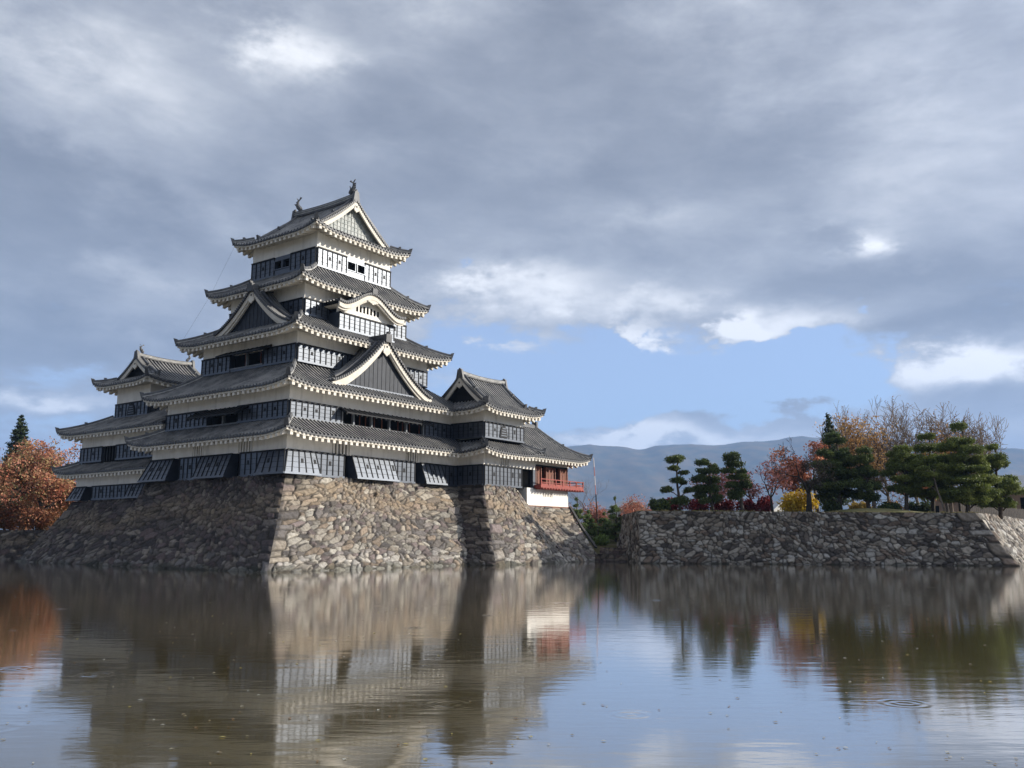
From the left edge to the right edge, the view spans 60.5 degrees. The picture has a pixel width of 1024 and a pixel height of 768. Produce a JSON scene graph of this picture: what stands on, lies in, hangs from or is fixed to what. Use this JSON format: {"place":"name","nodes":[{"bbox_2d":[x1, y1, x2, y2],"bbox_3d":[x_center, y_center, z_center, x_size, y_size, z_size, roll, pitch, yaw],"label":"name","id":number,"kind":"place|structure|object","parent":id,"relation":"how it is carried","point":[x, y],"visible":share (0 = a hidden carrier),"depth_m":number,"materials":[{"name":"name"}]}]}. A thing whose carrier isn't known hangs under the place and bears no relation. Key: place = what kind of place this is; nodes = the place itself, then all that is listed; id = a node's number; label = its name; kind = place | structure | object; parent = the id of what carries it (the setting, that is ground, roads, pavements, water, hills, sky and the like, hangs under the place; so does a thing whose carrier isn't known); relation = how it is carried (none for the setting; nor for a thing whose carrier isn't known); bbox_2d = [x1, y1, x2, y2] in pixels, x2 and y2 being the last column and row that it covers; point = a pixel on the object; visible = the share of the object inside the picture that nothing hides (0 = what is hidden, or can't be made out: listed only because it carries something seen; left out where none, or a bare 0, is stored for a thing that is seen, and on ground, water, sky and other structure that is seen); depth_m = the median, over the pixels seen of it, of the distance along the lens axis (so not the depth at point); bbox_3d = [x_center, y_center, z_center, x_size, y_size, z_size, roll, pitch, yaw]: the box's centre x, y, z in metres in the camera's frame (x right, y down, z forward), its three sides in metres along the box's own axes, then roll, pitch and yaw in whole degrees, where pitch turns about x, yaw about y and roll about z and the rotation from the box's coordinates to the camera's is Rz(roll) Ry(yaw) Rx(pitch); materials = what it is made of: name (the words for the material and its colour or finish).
{"place":"outdoors","nodes":[
{"label":"outdoors","id":0,"kind":"place"},
{"bbox_2d":[0,559,1023,767],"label":"water","id":1,"kind":"structure","parent":0,"point":[962,641],"depth_m":15.29,"materials":[{"name":"grey liquid"}]},
{"bbox_2d":[0,530,45,558],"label":"moat wall","id":2,"kind":"structure","parent":1,"relation":"in","point":[15,544],"depth_m":93.73,"materials":[{"name":"stone"}]},
{"bbox_2d":[0,575,1015,763],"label":"floating leaves","id":3,"kind":"object","parent":1,"relation":"on","point":[487,693],"visible":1,"depth_m":10.90,"materials":[{"name":"brown plant"}]},
{"bbox_2d":[595,547,627,561],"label":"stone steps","id":4,"kind":"structure","parent":1,"relation":"in","point":[605,554],"depth_m":84.33,"materials":[{"name":"grey stone"}]},
{"bbox_2d":[617,511,1023,565],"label":"moat wall","id":5,"kind":"structure","parent":1,"relation":"in","point":[822,538],"depth_m":74.89,"materials":[{"name":"stone"}]},
{"bbox_2d":[958,503,1023,518],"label":"board fence","id":6,"kind":"object","parent":5,"relation":"on","point":[1014,513],"visible":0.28,"depth_m":91.80,"materials":[{"name":"grey wood"}]},
{"bbox_2d":[976,443,1023,518],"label":"layered pine","id":7,"kind":"object","parent":5,"relation":"on","point":[1009,484],"visible":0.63,"depth_m":80.72,"materials":[{"name":"green plant"}]},
{"bbox_2d":[0,436,1023,529],"bbox_3d":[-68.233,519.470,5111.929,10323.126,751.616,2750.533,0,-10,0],"label":"mountains","id":8,"kind":"structure","parent":0,"point":[642,473],"depth_m":5784.48,"materials":[{"name":"blue"}]},
{"bbox_2d":[0,0,1023,465],"label":"sky","id":9,"kind":"structure","parent":0,"point":[657,222],"materials":[{"name":"grey"}]},
{"bbox_2d":[588,539,617,553],"bbox_3d":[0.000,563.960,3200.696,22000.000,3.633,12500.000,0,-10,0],"label":"ground","id":10,"kind":"structure","parent":0,"point":[613,544],"depth_m":95.47,"materials":[{"name":"green plant"}]},
{"bbox_2d":[15,498,136,564],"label":"stone rampart","id":11,"kind":"object","parent":10,"relation":"on","point":[78,532],"visible":0.56,"depth_m":81.32,"materials":[{"name":"grey stone"}]},
{"bbox_2d":[51,344,200,500],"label":"keep","id":12,"kind":"structure","parent":11,"relation":"on","point":[109,465],"depth_m":85.23,"materials":[{"name":"white paint"}]},
{"bbox_2d":[86,474,466,572],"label":"stone rampart","id":13,"kind":"object","parent":10,"relation":"on","point":[276,523],"visible":0.91,"depth_m":67.60,"materials":[{"name":"grey stone"}]},
{"bbox_2d":[124,179,461,486],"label":"keep","id":14,"kind":"structure","parent":13,"relation":"on","point":[315,361],"depth_m":75.53,"materials":[{"name":"white paint"}]},
{"bbox_2d":[457,484,596,565],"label":"stone rampart","id":15,"kind":"object","parent":10,"relation":"on","point":[501,526],"visible":0.9,"depth_m":79.67,"materials":[{"name":"grey stone"}]},
{"bbox_2d":[442,368,546,488],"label":"corner turret","id":16,"kind":"object","parent":15,"relation":"on","point":[494,415],"visible":0.9,"depth_m":83.46,"materials":[{"name":"white paint"}]},
{"bbox_2d":[485,422,592,509],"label":"moon viewing wing","id":17,"kind":"structure","parent":15,"relation":"on","point":[552,489],"depth_m":90.55,"materials":[{"name":"grey tile"}]},
{"bbox_2d":[569,506,596,547],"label":"stone coping","id":18,"kind":"object","parent":15,"relation":"on","point":[582,527],"visible":1,"depth_m":89.75,"materials":[{"name":"grey stone"}]},
{"bbox_2d":[572,497,588,538],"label":"garden pine","id":19,"kind":"object","parent":10,"relation":"on","point":[577,512],"visible":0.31,"depth_m":96.75,"materials":[{"name":"green plant"}]},
{"bbox_2d":[581,510,597,539],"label":"garden pine","id":20,"kind":"object","parent":10,"relation":"on","point":[592,527],"visible":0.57,"depth_m":101.41,"materials":[{"name":"green plant"}]},
{"bbox_2d":[569,476,609,513],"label":"bare tree","id":21,"kind":"object","parent":10,"relation":"on","point":[585,488],"visible":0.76,"depth_m":126.73,"materials":[{"name":"brown plant"}]},
{"bbox_2d":[593,458,598,535],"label":"leaning pole","id":22,"kind":"object","parent":10,"relation":"on","point":[596,499],"visible":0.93,"depth_m":104.11,"materials":[{"name":"red wood"}]},
{"bbox_2d":[592,533,609,544],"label":"round bush","id":23,"kind":"object","parent":10,"relation":"on","point":[602,539],"visible":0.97,"depth_m":95.64,"materials":[{"name":"green plant"}]},
{"bbox_2d":[593,511,613,536],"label":"garden pine","id":24,"kind":"object","parent":10,"relation":"on","point":[602,530],"visible":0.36,"depth_m":105.36,"materials":[{"name":"green plant"}]},
{"bbox_2d":[602,496,620,541],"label":"garden pine","id":25,"kind":"object","parent":10,"relation":"on","point":[616,524],"visible":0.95,"depth_m":99.54,"materials":[{"name":"green plant"}]},
{"bbox_2d":[607,501,643,516],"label":"house","id":26,"kind":"structure","parent":10,"relation":"on","point":[619,504],"depth_m":157.83,"materials":[{"name":"black"}]},
{"bbox_2d":[754,501,783,511],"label":"house","id":27,"kind":"structure","parent":10,"relation":"on","point":[775,506],"depth_m":155.72,"materials":[{"name":"white paint"}]},
{"bbox_2d":[930,499,958,512],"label":"house","id":28,"kind":"structure","parent":10,"relation":"on","point":[938,507],"depth_m":163.78,"materials":[{"name":"black"}]},
{"bbox_2d":[589,511,928,539],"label":"bailey ground","id":29,"kind":"structure","parent":0,"point":[614,521],"depth_m":99.48,"materials":[{"name":"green plant"}]},
{"bbox_2d":[574,499,609,537],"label":"coral tree","id":30,"kind":"object","parent":29,"relation":"on","point":[600,515],"visible":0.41,"depth_m":120.47,"materials":[{"name":"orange plant"}]},
{"bbox_2d":[619,494,644,515],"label":"coral tree","id":31,"kind":"object","parent":29,"relation":"on","point":[628,508],"visible":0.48,"depth_m":123.89,"materials":[{"name":"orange plant"}]},
{"bbox_2d":[634,500,652,510],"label":"coral tree","id":32,"kind":"object","parent":29,"relation":"on","point":[644,508],"visible":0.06,"depth_m":118.94,"materials":[{"name":"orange plant"}]},
{"bbox_2d":[646,497,671,510],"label":"evergreen shrub","id":33,"kind":"object","parent":29,"relation":"on","point":[654,504],"visible":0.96,"depth_m":82.66,"materials":[{"name":"green plant"}]},
{"bbox_2d":[665,497,684,510],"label":"red shrub","id":34,"kind":"object","parent":29,"relation":"on","point":[673,506],"visible":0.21,"depth_m":87.02,"materials":[{"name":"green plant"}]},
{"bbox_2d":[659,454,695,510],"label":"pine tree","id":35,"kind":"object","parent":29,"relation":"on","point":[679,499],"depth_m":84.33,"materials":[{"name":"green plant"}]},
{"bbox_2d":[685,499,709,510],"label":"red shrub","id":36,"kind":"object","parent":29,"relation":"on","point":[694,504],"visible":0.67,"depth_m":87.13,"materials":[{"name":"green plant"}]},
{"bbox_2d":[688,458,723,510],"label":"pine tree","id":37,"kind":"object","parent":29,"relation":"on","point":[702,490],"depth_m":84.28,"materials":[{"name":"green plant"}]},
{"bbox_2d":[687,473,731,501],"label":"maple tree","id":38,"kind":"object","parent":29,"relation":"on","point":[722,484],"visible":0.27,"depth_m":103.80,"materials":[{"name":"red plant"}]},
{"bbox_2d":[708,498,735,510],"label":"red shrub","id":39,"kind":"object","parent":29,"relation":"on","point":[726,505],"visible":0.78,"depth_m":86.51,"materials":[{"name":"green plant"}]},
{"bbox_2d":[720,450,752,510],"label":"pine tree","id":40,"kind":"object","parent":29,"relation":"on","point":[737,492],"depth_m":83.59,"materials":[{"name":"green plant"}]},
{"bbox_2d":[720,467,763,504],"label":"maple tree","id":41,"kind":"object","parent":29,"relation":"on","point":[753,491],"visible":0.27,"depth_m":99.00,"materials":[{"name":"red plant"}]},
{"bbox_2d":[735,498,757,510],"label":"red shrub","id":42,"kind":"object","parent":29,"relation":"on","point":[749,504],"visible":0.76,"depth_m":86.25,"materials":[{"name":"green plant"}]},
{"bbox_2d":[754,494,773,511],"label":"red shrub","id":43,"kind":"object","parent":29,"relation":"on","point":[763,504],"visible":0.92,"depth_m":85.78,"materials":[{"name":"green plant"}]},
{"bbox_2d":[748,456,799,511],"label":"maple tree","id":44,"kind":"object","parent":29,"relation":"on","point":[773,482],"visible":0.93,"depth_m":84.33,"materials":[{"name":"red plant"}]},
{"bbox_2d":[767,439,828,511],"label":"maple tree","id":45,"kind":"object","parent":29,"relation":"on","point":[805,475],"visible":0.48,"depth_m":88.95,"materials":[{"name":"brown plant"}]},
{"bbox_2d":[777,487,818,511],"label":"yellow bush","id":46,"kind":"object","parent":29,"relation":"on","point":[792,502],"visible":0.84,"depth_m":84.81,"materials":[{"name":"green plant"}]},
{"bbox_2d":[765,437,838,511],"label":"bare tree","id":47,"kind":"object","parent":29,"relation":"on","point":[806,464],"visible":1,"depth_m":80.52,"materials":[{"name":"brown plant"}]},
{"bbox_2d":[636,509,976,512],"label":"grass","id":48,"kind":"structure","parent":29,"relation":"on","point":[814,511],"depth_m":76.58,"materials":[{"name":"green plant"}]},
{"bbox_2d":[813,413,851,505],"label":"conifer","id":49,"kind":"object","parent":29,"relation":"on","point":[828,426],"visible":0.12,"depth_m":91.08,"materials":[{"name":"green plant"}]},
{"bbox_2d":[798,430,880,509],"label":"layered pine","id":50,"kind":"object","parent":29,"relation":"on","point":[841,459],"visible":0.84,"depth_m":82.03,"materials":[{"name":"green plant"}]},
{"bbox_2d":[816,401,875,503],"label":"bare tree","id":51,"kind":"object","parent":29,"relation":"on","point":[836,418],"visible":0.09,"depth_m":105.91,"materials":[{"name":"brown plant"}]},
{"bbox_2d":[814,412,893,507],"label":"golden tree","id":52,"kind":"object","parent":29,"relation":"on","point":[852,443],"visible":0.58,"depth_m":100.59,"materials":[{"name":"brown plant"}]},
{"bbox_2d":[815,396,903,501],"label":"bare tree","id":53,"kind":"object","parent":29,"relation":"on","point":[882,479],"visible":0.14,"depth_m":105.18,"materials":[{"name":"brown plant"}]},
{"bbox_2d":[848,501,872,508],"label":"autumn bush","id":54,"kind":"object","parent":29,"relation":"on","point":[861,504],"visible":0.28,"depth_m":84.45,"materials":[{"name":"yellow plant"}]},
{"bbox_2d":[849,445,882,507],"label":"layered pine","id":55,"kind":"object","parent":29,"relation":"on","point":[864,491],"visible":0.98,"depth_m":80.67,"materials":[{"name":"green plant"}]},
{"bbox_2d":[824,508,919,511],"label":"grass mound","id":56,"kind":"object","parent":29,"relation":"on","point":[872,510],"depth_m":77.07,"materials":[{"name":"green plant"}]},
{"bbox_2d":[819,499,841,511],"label":"evergreen shrub","id":57,"kind":"object","parent":56,"relation":"on","point":[828,505],"visible":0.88,"depth_m":81.37,"materials":[{"name":"green plant"}]},
{"bbox_2d":[876,501,901,509],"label":"evergreen shrub","id":58,"kind":"object","parent":56,"relation":"on","point":[891,505],"visible":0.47,"depth_m":79.89,"materials":[{"name":"green plant"}]},
{"bbox_2d":[878,443,925,509],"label":"layered pine","id":59,"kind":"object","parent":56,"relation":"on","point":[901,459],"visible":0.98,"depth_m":80.71,"materials":[{"name":"green plant"}]},
{"bbox_2d":[916,462,947,512],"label":"layered pine","id":60,"kind":"object","parent":56,"relation":"on","point":[934,474],"visible":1,"depth_m":78.58,"materials":[{"name":"green plant"}]},
{"bbox_2d":[867,401,934,506],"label":"bare tree","id":61,"kind":"object","parent":29,"relation":"on","point":[905,434],"visible":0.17,"depth_m":109.03,"materials":[{"name":"brown plant"}]},
{"bbox_2d":[888,473,936,503],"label":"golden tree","id":62,"kind":"object","parent":29,"relation":"on","point":[924,500],"visible":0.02,"depth_m":117.87,"materials":[{"name":"brown plant"}]},
{"bbox_2d":[903,500,935,511],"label":"evergreen shrub","id":63,"kind":"object","parent":29,"relation":"on","point":[922,506],"visible":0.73,"depth_m":84.30,"materials":[{"name":"green plant"}]},
{"bbox_2d":[901,432,957,511],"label":"layered pine","id":64,"kind":"object","parent":29,"relation":"on","point":[927,460],"visible":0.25,"depth_m":82.60,"materials":[{"name":"green plant"}]},
{"bbox_2d":[913,425,973,511],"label":"pine tree","id":65,"kind":"object","parent":29,"relation":"on","point":[946,504],"visible":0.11,"depth_m":100.12,"materials":[{"name":"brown plant"}]},
{"bbox_2d":[907,401,1006,512],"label":"bare tree","id":66,"kind":"object","parent":29,"relation":"on","point":[946,434],"visible":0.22,"depth_m":103.18,"materials":[{"name":"brown plant"}]},
{"bbox_2d":[927,421,1004,512],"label":"layered pine","id":67,"kind":"object","parent":29,"relation":"on","point":[974,489],"visible":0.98,"depth_m":78.56,"materials":[{"name":"green plant"}]},
{"bbox_2d":[929,413,1008,504],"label":"bare tree","id":68,"kind":"object","parent":29,"relation":"on","point":[986,439],"visible":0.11,"depth_m":102.92,"materials":[{"name":"brown plant"}]},
{"bbox_2d":[972,475,1023,508],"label":"house","id":69,"kind":"structure","parent":29,"relation":"on","point":[1019,498],"depth_m":128.82,"materials":[{"name":"white"}]},
{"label":"lawn","id":70,"kind":"structure","parent":0,"visible":0},
{"bbox_2d":[0,504,18,529],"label":"russet bush","id":71,"kind":"object","parent":70,"relation":"on","point":[5,518],"visible":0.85,"depth_m":98.90,"materials":[{"name":"brown plant"}]},
{"bbox_2d":[0,414,31,529],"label":"conifer","id":72,"kind":"object","parent":70,"relation":"on","point":[19,431],"visible":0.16,"depth_m":139.77,"materials":[{"name":"green plant"}]},
{"bbox_2d":[0,500,36,529],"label":"russet bush","id":73,"kind":"object","parent":70,"relation":"on","point":[18,507],"visible":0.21,"depth_m":101.16,"materials":[{"name":"brown plant"}]},
{"bbox_2d":[0,448,41,498],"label":"cherry tree","id":74,"kind":"object","parent":70,"relation":"on","point":[1,479],"visible":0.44,"depth_m":100.14,"materials":[{"name":"orange plant"}]},
{"bbox_2d":[9,505,59,529],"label":"russet bush","id":75,"kind":"object","parent":70,"relation":"on","point":[45,519],"visible":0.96,"depth_m":95.80,"materials":[{"name":"orange plant"}]},
{"bbox_2d":[0,464,75,529],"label":"cherry tree","id":76,"kind":"object","parent":70,"relation":"on","point":[51,492],"visible":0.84,"depth_m":98.12,"materials":[{"name":"orange plant"}]},
{"bbox_2d":[0,439,75,529],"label":"cherry tree","id":77,"kind":"object","parent":70,"relation":"on","point":[23,464],"visible":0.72,"depth_m":102.19,"materials":[{"name":"orange plant"}]},
{"bbox_2d":[8,436,81,510],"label":"cherry tree","id":78,"kind":"object","parent":70,"relation":"on","point":[69,449],"visible":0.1,"depth_m":112.02,"materials":[{"name":"orange plant"}]}
]}

